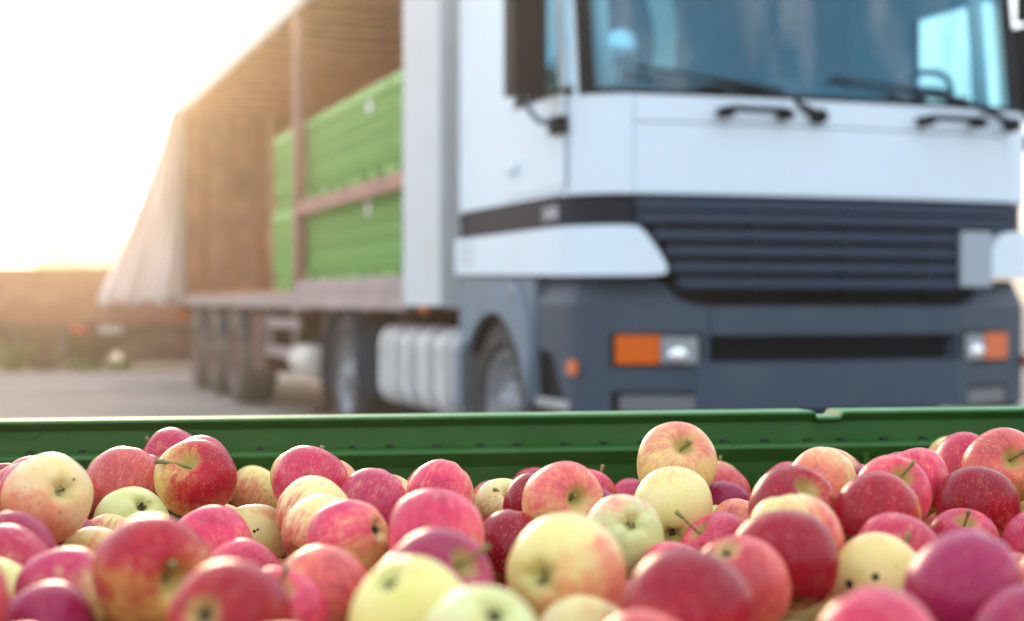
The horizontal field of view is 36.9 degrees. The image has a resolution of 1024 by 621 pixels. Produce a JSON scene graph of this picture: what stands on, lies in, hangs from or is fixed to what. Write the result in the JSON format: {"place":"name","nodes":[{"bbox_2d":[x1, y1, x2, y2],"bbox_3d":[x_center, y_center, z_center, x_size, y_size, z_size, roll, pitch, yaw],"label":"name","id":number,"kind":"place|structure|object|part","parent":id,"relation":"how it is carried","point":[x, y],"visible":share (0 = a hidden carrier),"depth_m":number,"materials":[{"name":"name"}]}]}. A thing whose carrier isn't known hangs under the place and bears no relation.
{"place":"outdoors","nodes":[
{"label":"outdoors","id":0,"kind":"place"},
{"bbox_2d":[0,305,1023,418],"bbox_3d":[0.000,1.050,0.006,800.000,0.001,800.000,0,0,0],"label":"ground","id":1,"kind":"structure","parent":0,"point":[147,390],"depth_m":17.06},
{"bbox_2d":[0,340,41,371],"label":"weed","id":2,"kind":"object","parent":1,"relation":"on","point":[12,361],"visible":0.92,"depth_m":22.87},
{"bbox_2d":[21,220,78,266],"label":"tree","id":3,"kind":"object","parent":1,"relation":"on","point":[43,236],"visible":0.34,"depth_m":103.51,"materials":[{"name":"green plant"}]},
{"bbox_2d":[66,357,99,371],"bbox_3d":[-6.384,0.805,22.919,0.544,0.232,0.482,0,0,0],"label":"weed","id":4,"kind":"object","parent":1,"relation":"on","point":[80,365],"visible":0.89,"depth_m":22.86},
{"bbox_2d":[51,221,123,266],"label":"tree","id":5,"kind":"object","parent":1,"relation":"on","point":[86,243],"visible":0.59,"depth_m":89.64,"materials":[{"name":"green plant"}]},
{"bbox_2d":[0,267,190,369],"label":"wall","id":6,"kind":"structure","parent":1,"relation":"on","point":[61,315],"depth_m":23.27,"materials":[{"name":"brown brick"}]},
{"bbox_2d":[105,358,134,370],"bbox_3d":[-5.897,0.814,23.126,0.461,0.212,0.496,0,0,-15],"label":"weed","id":7,"kind":"object","parent":1,"relation":"on","point":[116,365],"visible":0.93,"depth_m":23.02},
{"bbox_2d":[68,353,189,362],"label":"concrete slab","id":8,"kind":"structure","parent":1,"relation":"on","point":[116,356],"depth_m":25.81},
{"bbox_2d":[96,0,644,413],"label":"semi trailer","id":9,"kind":"object","parent":1,"relation":"on","point":[198,244],"visible":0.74,"depth_m":15.48,"materials":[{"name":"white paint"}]},
{"bbox_3d":[-3.781,-1.411,20.393,1.120,2.390,0.080,0,0,-19],"label":"rear door","id":10,"kind":"part","parent":9,"relation":"part of","materials":[{"name":"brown wood"}]},
{"bbox_2d":[273,210,292,290],"bbox_3d":[-1.454,-0.523,13.850,1.224,0.700,0.995,0,0,-19],"label":"fruit bin","id":11,"kind":"object","parent":9,"relation":"on","point":[283,245],"visible":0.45,"depth_m":13.65,"materials":[{"name":"green plastic"}]},
{"bbox_2d":[274,129,292,213],"bbox_3d":[-1.444,-1.227,13.849,1.224,0.700,0.995,0,0,-19],"label":"fruit bin","id":12,"kind":"object","parent":11,"relation":"on","point":[283,144],"visible":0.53,"depth_m":13.71,"materials":[{"name":"green plastic"}]},
{"bbox_3d":[-2.714,-1.414,20.766,1.120,2.390,0.080,0,0,-19],"label":"rear door","id":13,"kind":"part","parent":9,"relation":"part of","materials":[{"name":"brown wood"}]},
{"bbox_2d":[306,210,329,280],"bbox_3d":[-1.110,-0.517,12.868,1.224,0.700,0.995,0,0,-19],"label":"fruit bin","id":14,"kind":"object","parent":9,"relation":"on","point":[314,271],"visible":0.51,"depth_m":12.44,"materials":[{"name":"green plastic"}]},
{"bbox_2d":[305,113,330,199],"bbox_3d":[-1.101,-1.221,12.867,1.224,0.700,0.995,0,0,-19],"label":"fruit bin","id":15,"kind":"object","parent":14,"relation":"on","point":[315,185],"visible":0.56,"depth_m":12.47,"materials":[{"name":"green plastic"}]},
{"bbox_2d":[322,202,360,278],"bbox_3d":[-0.766,-0.511,11.887,1.224,0.700,0.995,0,0,-19],"label":"fruit bin","id":16,"kind":"object","parent":9,"relation":"on","point":[337,242],"visible":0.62,"depth_m":11.66,"materials":[{"name":"green plastic"}]},
{"bbox_2d":[323,97,361,193],"bbox_3d":[-0.757,-1.215,11.886,1.224,0.700,0.995,0,0,-19],"label":"fruit bin","id":17,"kind":"object","parent":16,"relation":"on","point":[339,172],"visible":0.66,"depth_m":11.67,"materials":[{"name":"green plastic"}]},
{"bbox_2d":[353,192,397,277],"bbox_3d":[-0.425,-0.505,10.904,1.230,0.700,0.995,0,0,-19],"label":"fruit bin","id":18,"kind":"object","parent":9,"relation":"on","point":[370,236],"visible":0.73,"depth_m":10.68,"materials":[{"name":"green plastic"}]},
{"bbox_2d":[353,77,399,183],"bbox_3d":[-0.416,-1.209,10.903,1.230,0.700,0.995,0,0,-19],"label":"fruit bin","id":19,"kind":"object","parent":18,"relation":"on","point":[372,132],"visible":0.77,"depth_m":10.66,"materials":[{"name":"green plastic"}]},
{"bbox_2d":[389,189,402,274],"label":"fruit bin","id":20,"kind":"object","parent":9,"relation":"on","point":[395,227],"visible":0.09,"depth_m":10.04,"materials":[{"name":"green plastic"}]},
{"bbox_2d":[390,69,402,172],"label":"fruit bin","id":21,"kind":"object","parent":20,"relation":"on","point":[396,81],"visible":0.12,"depth_m":10.04,"materials":[{"name":"green plastic"}]},
{"bbox_2d":[0,406,1023,519],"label":"apple bin","id":22,"kind":"object","parent":1,"relation":"on","point":[752,446],"visible":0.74,"depth_m":1.95,"materials":[{"name":"green plastic"}]},
{"bbox_2d":[0,456,936,620],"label":"apple heap","id":23,"kind":"object","parent":22,"relation":"in","point":[5,600],"visible":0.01,"depth_m":0.92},
{"bbox_2d":[0,463,10,470],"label":"apple","id":24,"kind":"object","parent":23,"relation":"on","point":[3,465],"visible":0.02,"depth_m":1.66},
{"bbox_2d":[0,463,15,478],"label":"apple","id":25,"kind":"object","parent":23,"relation":"on","point":[3,471],"visible":0.02,"depth_m":1.45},
{"bbox_2d":[0,557,22,598],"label":"apple","id":26,"kind":"object","parent":23,"relation":"on","point":[11,569],"visible":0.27,"depth_m":1.10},
{"bbox_2d":[0,461,23,511],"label":"apple","id":27,"kind":"object","parent":23,"relation":"on","point":[7,473],"visible":0.02,"depth_m":1.38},
{"bbox_2d":[10,456,32,464],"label":"apple","id":28,"kind":"object","parent":23,"relation":"on","point":[21,459],"visible":0.06,"depth_m":1.61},
{"bbox_2d":[0,524,48,565],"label":"apple","id":29,"kind":"object","parent":23,"relation":"on","point":[21,545],"visible":0.2,"depth_m":1.16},
{"bbox_2d":[0,511,56,550],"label":"apple","id":30,"kind":"object","parent":23,"relation":"on","point":[37,526],"visible":0.14,"depth_m":1.23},
{"bbox_2d":[0,453,93,542],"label":"apple","id":31,"kind":"object","parent":23,"relation":"on","point":[54,492],"visible":0.9,"depth_m":1.31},
{"bbox_2d":[6,581,96,620],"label":"apple","id":32,"kind":"object","parent":23,"relation":"on","point":[53,601],"visible":0.93,"depth_m":0.95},
{"bbox_2d":[14,547,110,620],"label":"apple","id":33,"kind":"object","parent":23,"relation":"on","point":[71,565],"visible":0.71,"depth_m":1.04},
{"bbox_2d":[56,519,95,548],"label":"apple","id":34,"kind":"object","parent":23,"relation":"on","point":[88,523],"visible":0.02,"depth_m":1.43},
{"bbox_2d":[61,527,111,551],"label":"apple","id":35,"kind":"object","parent":23,"relation":"on","point":[90,538],"visible":0.18,"depth_m":1.37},
{"bbox_2d":[84,469,93,519],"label":"apple","id":36,"kind":"object","parent":23,"relation":"on","point":[90,516],"visible":0.02,"depth_m":1.72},
{"bbox_2d":[90,513,127,529],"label":"apple","id":37,"kind":"object","parent":23,"relation":"on","point":[110,521],"visible":0.16,"depth_m":1.50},
{"bbox_2d":[87,446,157,514],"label":"apple","id":38,"kind":"object","parent":23,"relation":"on","point":[112,469],"visible":0.52,"depth_m":1.62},
{"bbox_2d":[93,486,168,518],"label":"apple","id":39,"kind":"object","parent":23,"relation":"on","point":[129,502],"visible":0.45,"depth_m":1.57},
{"bbox_2d":[91,514,211,620],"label":"apple","id":40,"kind":"object","parent":23,"relation":"on","point":[144,567],"visible":0.86,"depth_m":0.95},
{"bbox_2d":[144,428,192,456],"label":"apple","id":41,"kind":"object","parent":23,"relation":"on","point":[160,443],"visible":0.3,"depth_m":1.79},
{"bbox_2d":[154,439,236,515],"bbox_3d":[-0.310,0.163,1.505,0.079,0.075,0.080,-11,-40,-2],"label":"apple","id":42,"kind":"object","parent":23,"relation":"on","point":[191,475],"visible":0.94,"depth_m":1.48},
{"bbox_2d":[184,435,227,451],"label":"apple","id":43,"kind":"object","parent":23,"relation":"on","point":[211,439],"visible":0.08,"depth_m":1.70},
{"bbox_2d":[179,505,252,552],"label":"apple","id":44,"kind":"object","parent":23,"relation":"on","point":[213,527],"visible":0.36,"depth_m":1.31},
{"bbox_2d":[166,559,291,620],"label":"apple","id":45,"kind":"object","parent":23,"relation":"on","point":[229,590],"visible":1,"depth_m":0.82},
{"bbox_2d":[225,504,236,509],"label":"apple","id":46,"kind":"object","parent":23,"relation":"on","point":[230,506],"visible":0.02,"depth_m":1.59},
{"bbox_2d":[210,538,282,567],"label":"apple","id":47,"kind":"object","parent":23,"relation":"on","point":[252,551],"visible":0.34,"depth_m":1.26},
{"bbox_2d":[230,465,276,508],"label":"apple","id":48,"kind":"object","parent":23,"relation":"on","point":[253,485],"visible":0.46,"depth_m":1.81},
{"bbox_2d":[234,504,284,559],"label":"apple","id":49,"kind":"object","parent":23,"relation":"on","point":[260,520],"visible":0.38,"depth_m":1.48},
{"bbox_2d":[270,452,285,489],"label":"apple","id":50,"kind":"object","parent":23,"relation":"on","point":[274,465],"visible":0.05,"depth_m":1.69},
{"bbox_2d":[280,557,289,565],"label":"apple","id":51,"kind":"object","parent":23,"relation":"on","point":[283,561],"visible":0.01,"depth_m":1.48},
{"bbox_2d":[282,550,288,557],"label":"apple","id":52,"kind":"object","parent":23,"relation":"on","point":[285,555],"visible":0.01,"depth_m":1.61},
{"bbox_2d":[265,565,328,620],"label":"apple","id":53,"kind":"object","parent":23,"relation":"on","point":[307,598],"visible":0.44,"depth_m":0.98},
{"bbox_2d":[272,445,347,501],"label":"apple","id":54,"kind":"object","parent":23,"relation":"on","point":[295,463],"visible":0.57,"depth_m":1.48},
{"bbox_2d":[281,494,340,556],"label":"apple","id":55,"kind":"object","parent":23,"relation":"on","point":[299,516],"visible":0.3,"depth_m":1.34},
{"bbox_2d":[275,475,347,532],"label":"apple","id":56,"kind":"object","parent":23,"relation":"on","point":[295,492],"visible":0.39,"depth_m":1.40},
{"bbox_2d":[285,545,368,620],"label":"apple","id":57,"kind":"object","parent":23,"relation":"on","point":[337,576],"visible":0.59,"depth_m":1.04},
{"bbox_2d":[307,499,387,574],"bbox_3d":[-0.135,0.188,1.246,0.068,0.066,0.066,-25,-36,21],"label":"apple","id":58,"kind":"object","parent":23,"relation":"on","point":[357,529],"visible":0.74,"depth_m":1.22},
{"bbox_2d":[340,460,354,477],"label":"apple","id":59,"kind":"object","parent":23,"relation":"on","point":[350,470],"visible":0.02,"depth_m":1.58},
{"bbox_2d":[340,468,405,528],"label":"apple","id":60,"kind":"object","parent":23,"relation":"on","point":[382,491],"visible":0.51,"depth_m":1.45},
{"bbox_2d":[375,552,392,569],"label":"apple","id":61,"kind":"object","parent":23,"relation":"on","point":[386,559],"visible":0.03,"depth_m":1.02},
{"bbox_2d":[395,475,408,491],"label":"apple","id":62,"kind":"object","parent":23,"relation":"on","point":[404,482],"visible":0.01,"depth_m":1.67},
{"bbox_2d":[348,555,464,620],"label":"apple","id":63,"kind":"object","parent":23,"relation":"on","point":[411,588],"visible":0.91,"depth_m":0.81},
{"bbox_2d":[407,465,422,481],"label":"apple","id":64,"kind":"object","parent":23,"relation":"on","point":[410,476],"visible":0.02,"depth_m":1.77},
{"bbox_2d":[388,489,483,552],"bbox_3d":[-0.056,0.169,1.127,0.071,0.069,0.074,17,-32,-32],"label":"apple","id":65,"kind":"object","parent":23,"relation":"on","point":[415,512],"visible":0.56,"depth_m":1.10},
{"bbox_2d":[406,459,473,502],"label":"apple","id":66,"kind":"object","parent":23,"relation":"on","point":[444,474],"visible":0.57,"depth_m":1.49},
{"bbox_2d":[388,527,494,587],"bbox_3d":[-0.043,0.166,0.944,0.076,0.068,0.069,-41,0,33],"label":"apple","id":67,"kind":"object","parent":23,"relation":"on","point":[462,557],"visible":0.39,"depth_m":0.93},
{"bbox_2d":[423,585,536,620],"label":"apple","id":68,"kind":"object","parent":23,"relation":"on","point":[482,603],"visible":1,"depth_m":0.77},
{"bbox_2d":[474,480,489,494],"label":"apple","id":69,"kind":"object","parent":23,"relation":"on","point":[477,487],"visible":0.05,"depth_m":1.79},
{"bbox_2d":[475,478,512,520],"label":"apple","id":70,"kind":"object","parent":23,"relation":"on","point":[489,496],"visible":0.23,"depth_m":1.65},
{"bbox_2d":[499,584,507,588],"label":"apple","id":71,"kind":"object","parent":23,"relation":"on","point":[503,586],"visible":0.01,"depth_m":1.53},
{"bbox_2d":[483,509,535,584],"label":"apple","id":72,"kind":"object","parent":23,"relation":"on","point":[504,529],"visible":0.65,"depth_m":1.38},
{"bbox_2d":[503,473,534,511],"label":"apple","id":73,"kind":"object","parent":23,"relation":"on","point":[512,500],"visible":0.12,"depth_m":1.55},
{"bbox_2d":[513,467,541,479],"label":"apple","id":74,"kind":"object","parent":23,"relation":"on","point":[531,470],"visible":0.12,"depth_m":1.88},
{"bbox_2d":[522,461,603,520],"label":"apple","id":75,"kind":"object","parent":23,"relation":"on","point":[564,486],"visible":0.77,"depth_m":1.42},
{"bbox_2d":[507,512,625,620],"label":"apple","id":76,"kind":"object","parent":23,"relation":"on","point":[554,558],"visible":0.89,"depth_m":0.98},
{"bbox_2d":[539,595,618,620],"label":"apple","id":77,"kind":"object","parent":23,"relation":"on","point":[579,608],"visible":0.91,"depth_m":0.93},
{"bbox_2d":[589,464,617,494],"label":"apple","id":78,"kind":"object","parent":23,"relation":"on","point":[605,482],"visible":0.15,"depth_m":1.74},
{"bbox_2d":[601,487,612,497],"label":"apple","id":79,"kind":"object","parent":23,"relation":"on","point":[606,492],"visible":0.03,"depth_m":1.65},
{"bbox_2d":[587,494,663,580],"bbox_3d":[0.094,0.194,1.306,0.071,0.074,0.072,2,-30,-9],"label":"apple","id":80,"kind":"object","parent":23,"relation":"on","point":[632,524],"visible":0.62,"depth_m":1.28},
{"bbox_2d":[615,478,639,495],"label":"apple","id":81,"kind":"object","parent":23,"relation":"on","point":[628,486],"visible":0.15,"depth_m":1.83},
{"bbox_2d":[607,609,675,620],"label":"apple","id":82,"kind":"object","parent":23,"relation":"on","point":[639,615],"visible":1,"depth_m":0.82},
{"bbox_2d":[638,541,693,566],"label":"apple","id":83,"kind":"object","parent":23,"relation":"on","point":[654,549],"visible":0.08,"depth_m":1.25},
{"bbox_2d":[634,466,712,542],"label":"apple","id":84,"kind":"object","parent":23,"relation":"on","point":[667,492],"visible":0.69,"depth_m":1.38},
{"bbox_2d":[637,421,716,486],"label":"apple","id":85,"kind":"object","parent":23,"relation":"on","point":[682,444],"visible":0.58,"depth_m":1.63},
{"bbox_2d":[618,547,755,620],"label":"apple","id":86,"kind":"object","parent":23,"relation":"on","point":[685,584],"visible":0.98,"depth_m":0.87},
{"bbox_2d":[675,510,745,549],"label":"apple","id":87,"kind":"object","parent":23,"relation":"on","point":[702,533],"visible":0.48,"depth_m":1.34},
{"bbox_2d":[717,455,735,468],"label":"apple","id":88,"kind":"object","parent":23,"relation":"on","point":[719,462],"visible":0.09,"depth_m":1.92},
{"bbox_2d":[709,481,749,504],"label":"apple","id":89,"kind":"object","parent":23,"relation":"on","point":[721,491],"visible":0.39,"depth_m":1.77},
{"bbox_2d":[714,498,748,519],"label":"apple","id":90,"kind":"object","parent":23,"relation":"on","point":[738,507],"visible":0.22,"depth_m":1.55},
{"bbox_2d":[713,465,750,493],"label":"apple","id":91,"kind":"object","parent":23,"relation":"on","point":[729,474],"visible":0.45,"depth_m":1.84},
{"bbox_2d":[703,535,790,620],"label":"apple","id":92,"kind":"object","parent":23,"relation":"on","point":[758,565],"visible":0.56,"depth_m":0.99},
{"bbox_2d":[769,461,792,470],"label":"apple","id":93,"kind":"object","parent":23,"relation":"on","point":[783,463],"visible":0.04,"depth_m":1.90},
{"bbox_2d":[736,510,839,610],"bbox_3d":[0.191,0.175,1.070,0.071,0.067,0.072,-3,-32,-19],"label":"apple","id":94,"kind":"object","parent":23,"relation":"on","point":[803,545],"visible":0.76,"depth_m":1.04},
{"bbox_2d":[748,465,836,519],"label":"apple","id":95,"kind":"object","parent":23,"relation":"on","point":[783,480],"visible":0.41,"depth_m":1.29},
{"bbox_2d":[750,493,844,551],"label":"apple","id":96,"kind":"object","parent":23,"relation":"on","point":[821,511],"visible":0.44,"depth_m":1.12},
{"bbox_2d":[780,595,831,620],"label":"apple","id":97,"kind":"object","parent":23,"relation":"on","point":[815,613],"visible":0.2,"depth_m":1.36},
{"bbox_2d":[792,447,855,493],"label":"apple","id":98,"kind":"object","parent":23,"relation":"on","point":[834,468],"visible":0.45,"depth_m":1.52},
{"bbox_2d":[834,448,857,465],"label":"apple","id":99,"kind":"object","parent":23,"relation":"on","point":[850,457],"visible":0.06,"depth_m":1.73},
{"bbox_2d":[854,466,862,475],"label":"apple","id":100,"kind":"object","parent":23,"relation":"on","point":[858,469],"visible":0.04,"depth_m":1.61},
{"bbox_2d":[831,531,916,601],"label":"apple","id":101,"kind":"object","parent":23,"relation":"on","point":[876,559],"visible":0.54,"depth_m":1.09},
{"bbox_2d":[820,586,932,620],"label":"apple","id":102,"kind":"object","parent":23,"relation":"on","point":[872,603],"visible":1,"depth_m":0.77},
{"bbox_2d":[833,471,921,543],"bbox_3d":[0.306,0.171,1.285,0.073,0.068,0.070,39,-16,2],"label":"apple","id":103,"kind":"object","parent":23,"relation":"on","point":[861,500],"visible":0.56,"depth_m":1.26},
{"bbox_2d":[858,455,931,521],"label":"apple","id":104,"kind":"object","parent":23,"relation":"on","point":[911,474],"visible":0.37,"depth_m":1.36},
{"bbox_2d":[857,512,936,553],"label":"apple","id":105,"kind":"object","parent":23,"relation":"on","point":[898,525],"visible":0.29,"depth_m":1.20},
{"bbox_2d":[897,447,948,519],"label":"apple","id":106,"kind":"object","parent":23,"relation":"on","point":[931,464],"visible":0.23,"depth_m":1.47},
{"bbox_2d":[922,514,935,526],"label":"apple","id":107,"kind":"object","parent":23,"relation":"on","point":[929,520],"visible":0.02,"depth_m":1.59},
{"bbox_2d":[929,436,947,451],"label":"apple","id":108,"kind":"object","parent":23,"relation":"on","point":[935,445],"visible":0.12,"depth_m":1.97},
{"bbox_2d":[936,432,977,473],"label":"apple","id":109,"kind":"object","parent":23,"relation":"on","point":[951,449],"visible":0.17,"depth_m":1.71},
{"bbox_2d":[904,529,1023,620],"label":"apple","id":110,"kind":"object","parent":23,"relation":"on","point":[961,575],"visible":0.88,"depth_m":0.91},
{"bbox_2d":[929,508,1000,540],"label":"apple","id":111,"kind":"object","parent":23,"relation":"on","point":[949,520],"visible":0.34,"depth_m":1.37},
{"bbox_2d":[936,466,1020,538],"bbox_3d":[0.437,0.185,1.438,0.079,0.077,0.075,17,-24,-14],"label":"apple","id":112,"kind":"object","parent":23,"relation":"on","point":[992,495],"visible":0.48,"depth_m":1.41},
{"bbox_2d":[961,427,1023,501],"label":"apple","id":113,"kind":"object","parent":23,"relation":"on","point":[1000,449],"visible":0.47,"depth_m":1.58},
{"bbox_2d":[974,585,1023,620],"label":"apple","id":114,"kind":"object","parent":23,"relation":"on","point":[1005,604],"visible":1,"depth_m":0.86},
{"bbox_2d":[1001,512,1023,552],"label":"apple","id":115,"kind":"object","parent":23,"relation":"on","point":[1012,539],"visible":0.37,"depth_m":1.35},
{"bbox_2d":[1012,552,1023,561],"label":"apple","id":116,"kind":"object","parent":23,"relation":"on","point":[1019,556],"visible":0.02,"depth_m":1.29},
{"bbox_2d":[1021,501,1023,511],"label":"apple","id":117,"kind":"object","parent":23,"relation":"on","point":[1022,506],"depth_m":1.64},
{"bbox_2d":[320,0,1023,413],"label":"lorry","id":118,"kind":"object","parent":1,"relation":"on","point":[798,204],"visible":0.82,"depth_m":7.26,"materials":[{"name":"white paint"}]},
{"bbox_2d":[504,87,573,197],"bbox_3d":[0.111,-1.206,7.383,0.071,1.280,0.830,0,0,-19],"label":"door","id":119,"kind":"structure","parent":118,"relation":"in","point":[534,158],"depth_m":7.38,"materials":[{"name":"white paint"}]},
{"bbox_2d":[911,21,1023,115],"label":"door","id":120,"kind":"structure","parent":118,"relation":"in","point":[915,25],"depth_m":8.68,"materials":[{"name":"white paint"}]},
{"bbox_2d":[0,0,1023,304],"label":"sky","id":121,"kind":"structure","parent":0,"point":[89,89],"materials":[{"name":"white"}]}
]}

